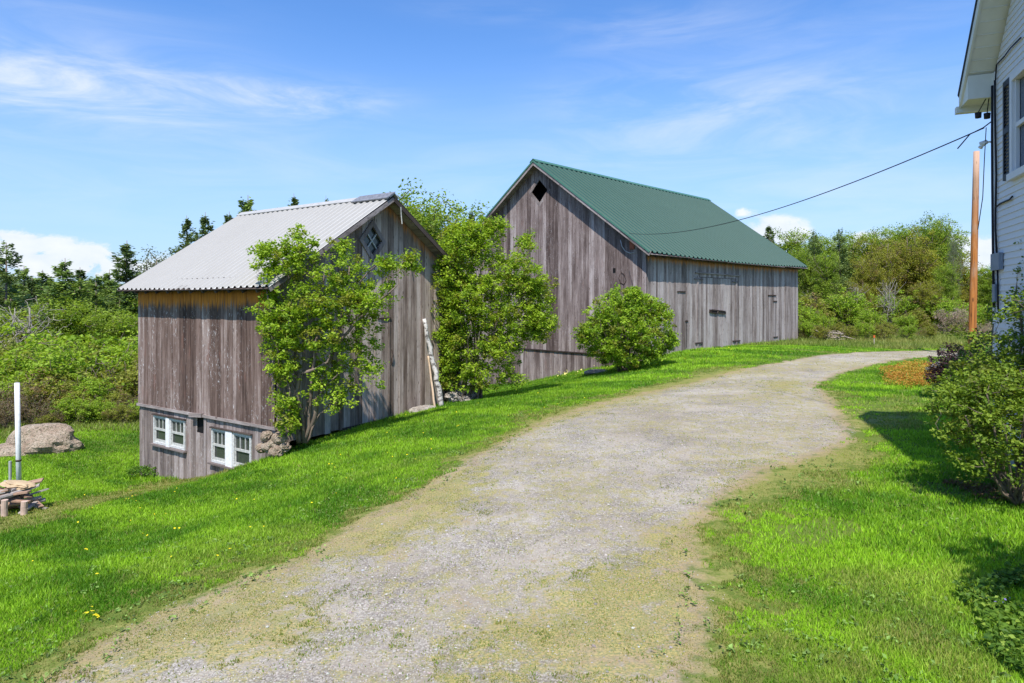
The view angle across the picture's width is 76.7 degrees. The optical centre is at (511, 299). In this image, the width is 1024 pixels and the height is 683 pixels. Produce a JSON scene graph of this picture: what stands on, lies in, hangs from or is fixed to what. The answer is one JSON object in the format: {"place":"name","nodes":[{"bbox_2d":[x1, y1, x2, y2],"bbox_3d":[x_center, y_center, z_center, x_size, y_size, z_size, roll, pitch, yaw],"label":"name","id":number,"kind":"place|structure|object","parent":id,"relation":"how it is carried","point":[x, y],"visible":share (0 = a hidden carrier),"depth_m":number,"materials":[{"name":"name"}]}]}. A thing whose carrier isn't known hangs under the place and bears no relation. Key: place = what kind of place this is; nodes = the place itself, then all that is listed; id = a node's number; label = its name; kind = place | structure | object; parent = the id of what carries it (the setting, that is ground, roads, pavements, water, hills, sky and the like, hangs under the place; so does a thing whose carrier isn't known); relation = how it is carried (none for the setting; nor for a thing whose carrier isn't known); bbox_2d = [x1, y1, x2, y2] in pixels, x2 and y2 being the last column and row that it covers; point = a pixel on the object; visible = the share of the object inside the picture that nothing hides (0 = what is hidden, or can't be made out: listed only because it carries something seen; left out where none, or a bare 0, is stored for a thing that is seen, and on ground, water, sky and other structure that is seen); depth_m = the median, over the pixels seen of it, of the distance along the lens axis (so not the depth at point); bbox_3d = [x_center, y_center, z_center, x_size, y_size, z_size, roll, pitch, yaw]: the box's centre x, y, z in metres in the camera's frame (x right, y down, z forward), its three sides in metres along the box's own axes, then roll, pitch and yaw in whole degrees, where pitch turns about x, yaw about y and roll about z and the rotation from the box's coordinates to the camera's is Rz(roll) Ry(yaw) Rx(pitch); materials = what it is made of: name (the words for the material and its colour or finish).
{"place":"outdoors","nodes":[
{"label":"outdoors","id":0,"kind":"place"},
{"bbox_2d":[0,0,991,283],"label":"sky","id":1,"kind":"structure","parent":0,"point":[121,121],"materials":[{"name":"blue"}]},
{"bbox_2d":[44,350,957,682],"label":"gravel driveway","id":2,"kind":"structure","parent":0,"point":[722,390],"depth_m":5.98,"materials":[{"name":"grey gravel"}]},
{"bbox_2d":[0,282,1023,682],"bbox_3d":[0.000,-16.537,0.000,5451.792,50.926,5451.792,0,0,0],"label":"ground","id":3,"kind":"structure","parent":0,"point":[706,670],"depth_m":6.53,"materials":[{"name":"green plant"}]},
{"bbox_2d":[14,383,21,479],"bbox_3d":[-12.672,3.637,16.600,0.169,3.007,0.128,0,0,0],"label":"vent pipe","id":4,"kind":"object","parent":3,"relation":"on","point":[18,460],"visible":0.84,"depth_m":16.55,"materials":[{"name":"white paint"}]},
{"bbox_2d":[0,240,36,316],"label":"conifer tree","id":5,"kind":"object","parent":3,"relation":"on","point":[6,279],"visible":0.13,"depth_m":46.06,"materials":[{"name":"green plant"}]},
{"bbox_2d":[0,399,37,428],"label":"wild shrub","id":6,"kind":"object","parent":3,"relation":"on","point":[3,409],"visible":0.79,"depth_m":27.59,"materials":[{"name":"green plant"}]},
{"bbox_2d":[0,305,45,340],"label":"leafy tree","id":7,"kind":"object","parent":3,"relation":"on","point":[7,316],"visible":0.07,"depth_m":40.96,"materials":[{"name":"green plant"}]},
{"bbox_2d":[0,370,47,421],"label":"wild shrub","id":8,"kind":"object","parent":3,"relation":"on","point":[7,383],"visible":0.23,"depth_m":30.07,"materials":[{"name":"green plant"}]},
{"bbox_2d":[7,266,45,300],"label":"conifer tree","id":9,"kind":"object","parent":3,"relation":"on","point":[24,273],"visible":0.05,"depth_m":55.90,"materials":[{"name":"green plant"}]},
{"bbox_2d":[2,391,57,423],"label":"wild shrub","id":10,"kind":"object","parent":3,"relation":"on","point":[31,415],"visible":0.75,"depth_m":28.23,"materials":[{"name":"green plant"}]},
{"bbox_2d":[18,279,43,320],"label":"conifer tree","id":11,"kind":"object","parent":3,"relation":"on","point":[31,284],"visible":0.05,"depth_m":51.85,"materials":[{"name":"green plant"}]},
{"bbox_2d":[0,295,71,346],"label":"bare tree","id":12,"kind":"object","parent":3,"relation":"on","point":[29,322],"visible":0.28,"depth_m":38.13,"materials":[{"name":"grey plant"}]},
{"bbox_2d":[0,336,88,380],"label":"wild shrub","id":13,"kind":"object","parent":3,"relation":"on","point":[7,364],"visible":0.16,"depth_m":32.44,"materials":[{"name":"green plant"}]},
{"bbox_2d":[5,423,83,454],"bbox_3d":[-16.600,5.177,22.937,2.470,1.548,1.594,0,0,-6],"label":"boulder","id":14,"kind":"object","parent":3,"relation":"on","point":[49,438],"visible":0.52,"depth_m":22.54,"materials":[{"name":"grey stone"}]},
{"bbox_2d":[20,385,71,420],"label":"wild shrub","id":15,"kind":"object","parent":3,"relation":"on","point":[53,394],"visible":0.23,"depth_m":29.09,"materials":[{"name":"green plant"}]},
{"bbox_2d":[21,259,90,343],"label":"conifer tree","id":16,"kind":"object","parent":3,"relation":"on","point":[63,285],"visible":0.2,"depth_m":41.60,"materials":[{"name":"green plant"}]},
{"bbox_2d":[8,367,104,414],"bbox_3d":[-21.541,4.485,30.757,3.864,2.702,4.224,0,0,36],"label":"wild shrub","id":17,"kind":"object","parent":3,"relation":"on","point":[49,377],"visible":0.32,"depth_m":29.73,"materials":[{"name":"green plant"}]},
{"bbox_2d":[0,326,121,377],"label":"wild shrub","id":18,"kind":"object","parent":3,"relation":"on","point":[72,338],"visible":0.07,"depth_m":34.43,"materials":[{"name":"green plant"}]},
{"bbox_2d":[0,338,132,391],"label":"wild shrub","id":19,"kind":"object","parent":3,"relation":"on","point":[54,359],"visible":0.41,"depth_m":31.49,"materials":[{"name":"green plant"}]},
{"bbox_2d":[31,294,111,343],"bbox_3d":[-27.749,3.474,41.064,5.362,7.673,5.620,0,0,16],"label":"leafy tree","id":20,"kind":"object","parent":3,"relation":"on","point":[78,311],"visible":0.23,"depth_m":39.89,"materials":[{"name":"green plant"}]},
{"bbox_2d":[49,393,97,423],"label":"wild shrub","id":21,"kind":"object","parent":3,"relation":"on","point":[81,406],"visible":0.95,"depth_m":28.35,"materials":[{"name":"green plant"}]},
{"bbox_2d":[50,321,134,356],"bbox_3d":[-23.027,4.034,37.913,7.253,5.420,7.389,0,0,23],"label":"wild shrub","id":22,"kind":"object","parent":3,"relation":"on","point":[130,340],"visible":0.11,"depth_m":37.82,"materials":[{"name":"green plant"}]},
{"bbox_2d":[57,373,133,403],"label":"wild shrub","id":23,"kind":"object","parent":3,"relation":"on","point":[94,387],"visible":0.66,"depth_m":30.13,"materials":[{"name":"green plant"}]},
{"bbox_2d":[75,291,116,333],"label":"conifer tree","id":24,"kind":"object","parent":3,"relation":"on","point":[97,299],"visible":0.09,"depth_m":41.97,"materials":[{"name":"green plant"}]},
{"bbox_2d":[82,274,112,308],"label":"conifer tree","id":25,"kind":"object","parent":3,"relation":"on","point":[96,280],"visible":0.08,"depth_m":51.95,"materials":[{"name":"green plant"}]},
{"bbox_2d":[60,331,137,390],"bbox_3d":[-21.516,3.923,35.551,6.429,4.715,6.311,0,0,29],"label":"wild shrub","id":26,"kind":"object","parent":3,"relation":"on","point":[132,353],"visible":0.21,"depth_m":34.58,"materials":[{"name":"green plant"}]},
{"bbox_2d":[89,270,117,306],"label":"conifer tree","id":27,"kind":"object","parent":3,"relation":"on","point":[107,279],"visible":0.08,"depth_m":59.52,"materials":[{"name":"green plant"}]},
{"bbox_2d":[85,397,123,421],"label":"wild shrub","id":28,"kind":"object","parent":3,"relation":"on","point":[104,407],"visible":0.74,"depth_m":28.73,"materials":[{"name":"green plant"}]},
{"bbox_2d":[75,307,137,350],"bbox_3d":[-24.307,3.732,40.139,5.064,6.729,5.307,0,0,0],"label":"leafy tree","id":29,"kind":"object","parent":3,"relation":"on","point":[103,327],"visible":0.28,"depth_m":39.21,"materials":[{"name":"green plant"}]},
{"bbox_2d":[84,366,139,413],"bbox_3d":[-19.024,4.566,32.229,3.813,2.667,4.169,0,0,43],"label":"wild shrub","id":30,"kind":"object","parent":3,"relation":"on","point":[131,374],"visible":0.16,"depth_m":31.59,"materials":[{"name":"green plant"}]},
{"bbox_2d":[83,243,141,329],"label":"conifer tree","id":31,"kind":"object","parent":3,"relation":"on","point":[126,276],"visible":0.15,"depth_m":43.74,"materials":[{"name":"green plant"}]},
{"bbox_2d":[92,389,133,420],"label":"wild shrub","id":32,"kind":"object","parent":3,"relation":"on","point":[117,396],"visible":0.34,"depth_m":29.93,"materials":[{"name":"green plant"}]},
{"bbox_2d":[98,357,137,398],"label":"wild shrub","id":33,"kind":"object","parent":3,"relation":"on","point":[127,376],"visible":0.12,"depth_m":31.87,"materials":[{"name":"green plant"}]},
{"bbox_2d":[100,404,137,423],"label":"wild shrub","id":34,"kind":"object","parent":3,"relation":"on","point":[120,411],"visible":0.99,"depth_m":28.46,"materials":[{"name":"green plant"}]},
{"bbox_2d":[105,283,137,330],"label":"conifer tree","id":35,"kind":"object","parent":3,"relation":"on","point":[120,304],"visible":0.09,"depth_m":42.88,"materials":[{"name":"green plant"}]},
{"bbox_2d":[125,464,158,477],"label":"weed clump","id":36,"kind":"object","parent":3,"relation":"on","point":[142,470],"visible":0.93,"depth_m":18.30,"materials":[{"name":"green plant"}]},
{"bbox_2d":[114,244,172,297],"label":"leafy tree","id":37,"kind":"object","parent":3,"relation":"on","point":[146,266],"visible":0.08,"depth_m":48.09,"materials":[{"name":"green plant"}]},
{"bbox_2d":[168,215,195,254],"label":"conifer tree","id":38,"kind":"object","parent":3,"relation":"on","point":[186,226],"visible":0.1,"depth_m":69.75,"materials":[{"name":"green plant"}]},
{"bbox_2d":[192,212,215,240],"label":"conifer tree","id":39,"kind":"object","parent":3,"relation":"on","point":[204,222],"visible":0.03,"depth_m":61.78,"materials":[{"name":"green plant"}]},
{"bbox_2d":[117,192,473,478],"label":"barn","id":40,"kind":"structure","parent":3,"relation":"on","point":[205,382],"depth_m":17.69,"materials":[{"name":"wood"}]},
{"bbox_2d":[153,415,165,445],"bbox_3d":[-9.873,3.672,18.225,0.710,0.800,0.100,0,0,34],"label":"window","id":41,"kind":"structure","parent":40,"relation":"in","point":[159,423],"depth_m":18.28,"materials":[{"name":"paint"}]},
{"bbox_2d":[170,418,185,450],"bbox_3d":[-9.123,3.672,17.714,0.753,0.800,0.100,0,0,34],"label":"window","id":42,"kind":"structure","parent":40,"relation":"in","point":[177,428],"depth_m":17.72,"materials":[{"name":"paint"}]},
{"bbox_2d":[211,428,224,464],"bbox_3d":[-7.480,3.759,16.598,0.664,0.874,0.100,0,0,34],"label":"window","id":43,"kind":"structure","parent":40,"relation":"in","point":[217,436],"depth_m":16.64,"materials":[{"name":"paint"}]},
{"bbox_2d":[233,433,251,466],"bbox_3d":[-6.662,3.759,16.041,0.755,0.874,0.100,0,0,34],"label":"window","id":44,"kind":"structure","parent":40,"relation":"in","point":[242,444],"depth_m":16.08,"materials":[{"name":"paint"}]},
{"bbox_2d":[359,220,385,261],"bbox_3d":[-3.852,-1.615,17.806,0.095,1.171,0.995,0,0,34],"label":"diamond window","id":45,"kind":"structure","parent":40,"relation":"in","point":[369,240],"depth_m":17.82,"materials":[{"name":"paint"}]},
{"bbox_2d":[243,223,424,443],"bbox_3d":[-4.128,0.786,15.091,4.201,5.228,1.675,0,0,0],"label":"lilac bush","id":46,"kind":"object","parent":3,"relation":"on","point":[295,418],"visible":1,"depth_m":14.97,"materials":[{"name":"green plant"}]},
{"bbox_2d":[382,177,464,242],"bbox_3d":[-6.025,-0.595,38.246,7.325,12.383,6.989,0,0,-25],"label":"leafy tree","id":47,"kind":"object","parent":3,"relation":"on","point":[428,222],"visible":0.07,"depth_m":37.43,"materials":[{"name":"green plant"}]},
{"bbox_2d":[422,318,443,406],"bbox_3d":[-2.358,1.925,19.430,0.687,2.720,0.183,0,0,4],"label":"leaning log","id":48,"kind":"object","parent":3,"relation":"on","point":[436,380],"visible":0.94,"depth_m":19.37,"materials":[{"name":"white wood"}]},
{"bbox_2d":[419,200,492,249],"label":"leafy tree","id":49,"kind":"object","parent":3,"relation":"on","point":[462,219],"visible":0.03,"depth_m":43.77,"materials":[{"name":"green plant"}]},
{"bbox_2d":[430,213,561,398],"bbox_3d":[-0.599,0.332,20.258,4.293,6.060,2.635,0,0,0],"label":"lilac bush","id":50,"kind":"object","parent":3,"relation":"on","point":[463,239],"visible":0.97,"depth_m":19.91,"materials":[{"name":"green plant"}]},
{"bbox_2d":[0,328,992,440],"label":"field grass","id":51,"kind":"structure","parent":3,"relation":"on","point":[914,342],"depth_m":31.10,"materials":[{"name":"green plant"}]},
{"bbox_2d":[570,282,681,371],"bbox_3d":[4.153,1.007,23.612,3.498,3.265,3.568,0,0,40],"label":"round bush","id":52,"kind":"object","parent":3,"relation":"on","point":[638,306],"visible":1,"depth_m":23.07,"materials":[{"name":"green plant"}]},
{"bbox_2d":[453,159,807,385],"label":"barn","id":53,"kind":"structure","parent":3,"relation":"on","point":[731,283],"depth_m":29.58,"materials":[{"name":"wood"}]},
{"bbox_2d":[699,277,717,348],"bbox_3d":[8.892,0.632,29.345,0.031,3.254,1.784,0,0,44],"label":"barn door","id":54,"kind":"structure","parent":53,"relation":"in","point":[708,287],"depth_m":29.35,"materials":[{"name":"grey wood"}]},
{"bbox_2d":[718,278,734,346],"bbox_3d":[10.165,0.632,30.638,0.034,3.254,1.787,0,0,44],"label":"barn door","id":55,"kind":"structure","parent":53,"relation":"in","point":[726,288],"depth_m":30.61,"materials":[{"name":"grey wood"}]},
{"bbox_2d":[769,227,831,261],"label":"leafy tree","id":56,"kind":"object","parent":3,"relation":"on","point":[786,246],"visible":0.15,"depth_m":57.35,"materials":[{"name":"green plant"}]},
{"bbox_2d":[788,244,814,303],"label":"leafy tree","id":57,"kind":"object","parent":3,"relation":"on","point":[804,273],"visible":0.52,"depth_m":51.35,"materials":[{"name":"green plant"}]},
{"bbox_2d":[798,300,824,327],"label":"wild shrub","id":58,"kind":"object","parent":3,"relation":"on","point":[805,311],"visible":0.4,"depth_m":41.74,"materials":[{"name":"green plant"}]},
{"bbox_2d":[798,292,836,330],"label":"wild shrub","id":59,"kind":"object","parent":3,"relation":"on","point":[809,302],"visible":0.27,"depth_m":43.22,"materials":[{"name":"green plant"}]},
{"bbox_2d":[799,231,835,327],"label":"conifer tree","id":60,"kind":"object","parent":3,"relation":"on","point":[814,243],"visible":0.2,"depth_m":51.85,"materials":[{"name":"green plant"}]},
{"bbox_2d":[806,311,835,329],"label":"wild shrub","id":61,"kind":"object","parent":3,"relation":"on","point":[822,320],"visible":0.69,"depth_m":40.80,"materials":[{"name":"green plant"}]},
{"bbox_2d":[807,248,845,302],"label":"leafy tree","id":62,"kind":"object","parent":3,"relation":"on","point":[826,281],"visible":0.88,"depth_m":49.71,"materials":[{"name":"green plant"}]},
{"bbox_2d":[816,233,858,293],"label":"leafy tree","id":63,"kind":"object","parent":3,"relation":"on","point":[828,248],"visible":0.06,"depth_m":59.53,"materials":[{"name":"green plant"}]},
{"bbox_2d":[828,229,859,299],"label":"conifer tree","id":64,"kind":"object","parent":3,"relation":"on","point":[843,264],"visible":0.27,"depth_m":53.69,"materials":[{"name":"green plant"}]},
{"bbox_2d":[819,287,876,330],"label":"wild shrub","id":65,"kind":"object","parent":3,"relation":"on","point":[837,300],"visible":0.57,"depth_m":43.85,"materials":[{"name":"green plant"}]},
{"bbox_2d":[827,296,868,329],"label":"wild shrub","id":66,"kind":"object","parent":3,"relation":"on","point":[847,321],"visible":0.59,"depth_m":43.69,"materials":[{"name":"green plant"}]},
{"bbox_2d":[841,278,874,304],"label":"leafy tree","id":67,"kind":"object","parent":3,"relation":"on","point":[865,289],"visible":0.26,"depth_m":45.74,"materials":[{"name":"green plant"}]},
{"bbox_2d":[831,231,886,265],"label":"leafy tree","id":68,"kind":"object","parent":3,"relation":"on","point":[852,238],"visible":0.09,"depth_m":60.81,"materials":[{"name":"green plant"}]},
{"bbox_2d":[850,319,877,338],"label":"wild shrub","id":69,"kind":"object","parent":3,"relation":"on","point":[863,327],"visible":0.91,"depth_m":36.36,"materials":[{"name":"green plant"}]},
{"bbox_2d":[853,307,887,332],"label":"wild shrub","id":70,"kind":"object","parent":3,"relation":"on","point":[868,317],"visible":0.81,"depth_m":41.80,"materials":[{"name":"green plant"}]},
{"bbox_2d":[848,251,893,303],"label":"leafy tree","id":71,"kind":"object","parent":3,"relation":"on","point":[869,278],"visible":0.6,"depth_m":49.63,"materials":[{"name":"green plant"}]},
{"bbox_2d":[847,237,910,298],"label":"leafy tree","id":72,"kind":"object","parent":3,"relation":"on","point":[891,258],"visible":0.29,"depth_m":51.46,"materials":[{"name":"green plant"}]},
{"bbox_2d":[866,290,912,330],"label":"wild shrub","id":73,"kind":"object","parent":3,"relation":"on","point":[904,306],"visible":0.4,"depth_m":44.52,"materials":[{"name":"green plant"}]},
{"bbox_2d":[859,220,923,316],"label":"leafy tree","id":74,"kind":"object","parent":3,"relation":"on","point":[885,232],"visible":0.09,"depth_m":61.88,"materials":[{"name":"green plant"}]},
{"bbox_2d":[877,280,905,322],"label":"bare tree","id":75,"kind":"object","parent":3,"relation":"on","point":[889,298],"visible":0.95,"depth_m":43.83,"materials":[{"name":"grey plant"}]},
{"bbox_2d":[890,313,919,333],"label":"wild shrub","id":76,"kind":"object","parent":3,"relation":"on","point":[907,320],"visible":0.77,"depth_m":41.69,"materials":[{"name":"green plant"}]},
{"bbox_2d":[879,359,942,386],"bbox_3d":[11.867,2.105,18.890,2.011,0.391,6.182,0,0,28],"label":"orange flower bed","id":77,"kind":"object","parent":3,"relation":"on","point":[907,377],"visible":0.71,"depth_m":18.39,"materials":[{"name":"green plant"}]},
{"bbox_2d":[886,222,938,293],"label":"leafy tree","id":78,"kind":"object","parent":3,"relation":"on","point":[906,234],"visible":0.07,"depth_m":60.31,"materials":[{"name":"green plant"}]},
{"bbox_2d":[873,226,960,300],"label":"leafy tree","id":79,"kind":"object","parent":3,"relation":"on","point":[912,261],"visible":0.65,"depth_m":53.06,"materials":[{"name":"green plant"}]},
{"bbox_2d":[906,278,947,322],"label":"leafy tree","id":80,"kind":"object","parent":3,"relation":"on","point":[928,293],"visible":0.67,"depth_m":44.68,"materials":[{"name":"green plant"}]},
{"bbox_2d":[910,210,960,301],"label":"leafy tree","id":81,"kind":"object","parent":3,"relation":"on","point":[943,250],"visible":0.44,"depth_m":55.47,"materials":[{"name":"green plant"}]},
{"bbox_2d":[930,262,962,302],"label":"leafy tree","id":82,"kind":"object","parent":3,"relation":"on","point":[948,278],"visible":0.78,"depth_m":49.82,"materials":[{"name":"green plant"}]},
{"bbox_2d":[925,295,968,332],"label":"wild shrub","id":83,"kind":"object","parent":3,"relation":"on","point":[951,306],"visible":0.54,"depth_m":43.51,"materials":[{"name":"green plant"}]},
{"bbox_2d":[926,224,970,284],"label":"leafy tree","id":84,"kind":"object","parent":3,"relation":"on","point":[962,240],"visible":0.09,"depth_m":59.14,"materials":[{"name":"green plant"}]},
{"bbox_2d":[932,307,968,334],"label":"flowering shrub","id":85,"kind":"object","parent":3,"relation":"on","point":[956,319],"visible":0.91,"depth_m":39.96,"materials":[{"name":"plant"}]},
{"bbox_2d":[923,341,983,389],"bbox_3d":[10.230,1.638,14.992,1.180,1.350,1.160,0,0,-41],"label":"barberry bush","id":86,"kind":"object","parent":3,"relation":"on","point":[934,368],"visible":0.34,"depth_m":14.99,"materials":[{"name":"purple plant"}]},
{"bbox_2d":[944,235,964,296],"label":"leafy tree","id":87,"kind":"object","parent":3,"relation":"on","point":[953,251],"visible":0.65,"depth_m":51.92,"materials":[{"name":"green plant"}]},
{"bbox_2d":[943,251,983,298],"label":"leafy tree","id":88,"kind":"object","parent":3,"relation":"on","point":[965,281],"visible":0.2,"depth_m":57.13,"materials":[{"name":"green plant"}]},
{"bbox_2d":[918,286,1023,505],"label":"garden shrub","id":89,"kind":"object","parent":3,"relation":"on","point":[1002,382],"visible":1,"depth_m":7.33,"materials":[{"name":"green plant"}]},
{"bbox_2d":[968,151,979,343],"bbox_3d":[17.484,-1.667,24.500,0.411,7.901,0.270,0,0,0],"label":"utility pole","id":90,"kind":"object","parent":3,"relation":"on","point":[972,322],"visible":0.81,"depth_m":24.41,"materials":[{"name":"brown wood"}]},
{"bbox_2d":[942,472,1014,500],"bbox_3d":[6.031,2.295,8.175,0.958,0.089,1.788,0,0,40],"label":"leaf litter bed","id":91,"kind":"object","parent":3,"relation":"on","point":[984,491],"visible":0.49,"depth_m":7.88,"materials":[{"name":"plant"}]},
{"bbox_2d":[965,265,992,326],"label":"leafy tree","id":92,"kind":"object","parent":3,"relation":"on","point":[986,296],"visible":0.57,"depth_m":51.86,"materials":[{"name":"green plant"}]},
{"bbox_2d":[968,302,992,329],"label":"wild shrub","id":93,"kind":"object","parent":3,"relation":"on","point":[981,318],"visible":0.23,"depth_m":39.68,"materials":[{"name":"green plant"}]},
{"bbox_2d":[942,242,1023,472],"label":"climbing rose","id":94,"kind":"object","parent":3,"relation":"on","point":[1020,326],"visible":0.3,"depth_m":8.36,"materials":[{"name":"green plant"}]},
{"bbox_2d":[951,561,1023,677],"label":"ground cover","id":95,"kind":"object","parent":3,"relation":"on","point":[999,615],"visible":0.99,"depth_m":4.71,"materials":[{"name":"green plant"}]},
{"bbox_2d":[955,0,1023,467],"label":"white house","id":96,"kind":"structure","parent":3,"relation":"on","point":[992,78],"depth_m":9.07,"materials":[{"name":"white wood"}]},
{"bbox_2d":[629,127,983,233],"bbox_3d":[5.751,-2.324,17.425,0.018,0.560,16.115,0,0,-8],"label":"overhead wire","id":97,"kind":"object","parent":96,"relation":"attached to","point":[843,185],"visible":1,"depth_m":12.19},
{"bbox_2d":[1006,62,1023,180],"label":"window","id":98,"kind":"structure","parent":96,"relation":"in","point":[1016,79],"depth_m":8.59,"materials":[{"name":"white wood"}]},
{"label":"scrap board","id":99,"kind":"object","parent":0,"visible":0},
{"bbox_2d":[6,483,39,498],"bbox_3d":[-10.215,4.007,13.453,0.650,0.268,0.130,0,0,-28],"label":"scrap board","id":100,"kind":"object","parent":99,"relation":"on","point":[37,485],"visible":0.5,"depth_m":13.50,"materials":[{"name":"grey wood"}]},
{"bbox_2d":[0,480,35,489],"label":"tan cover","id":101,"kind":"object","parent":100,"relation":"on","point":[20,484],"visible":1,"depth_m":13.42,"materials":[{"name":"beige fabric"}]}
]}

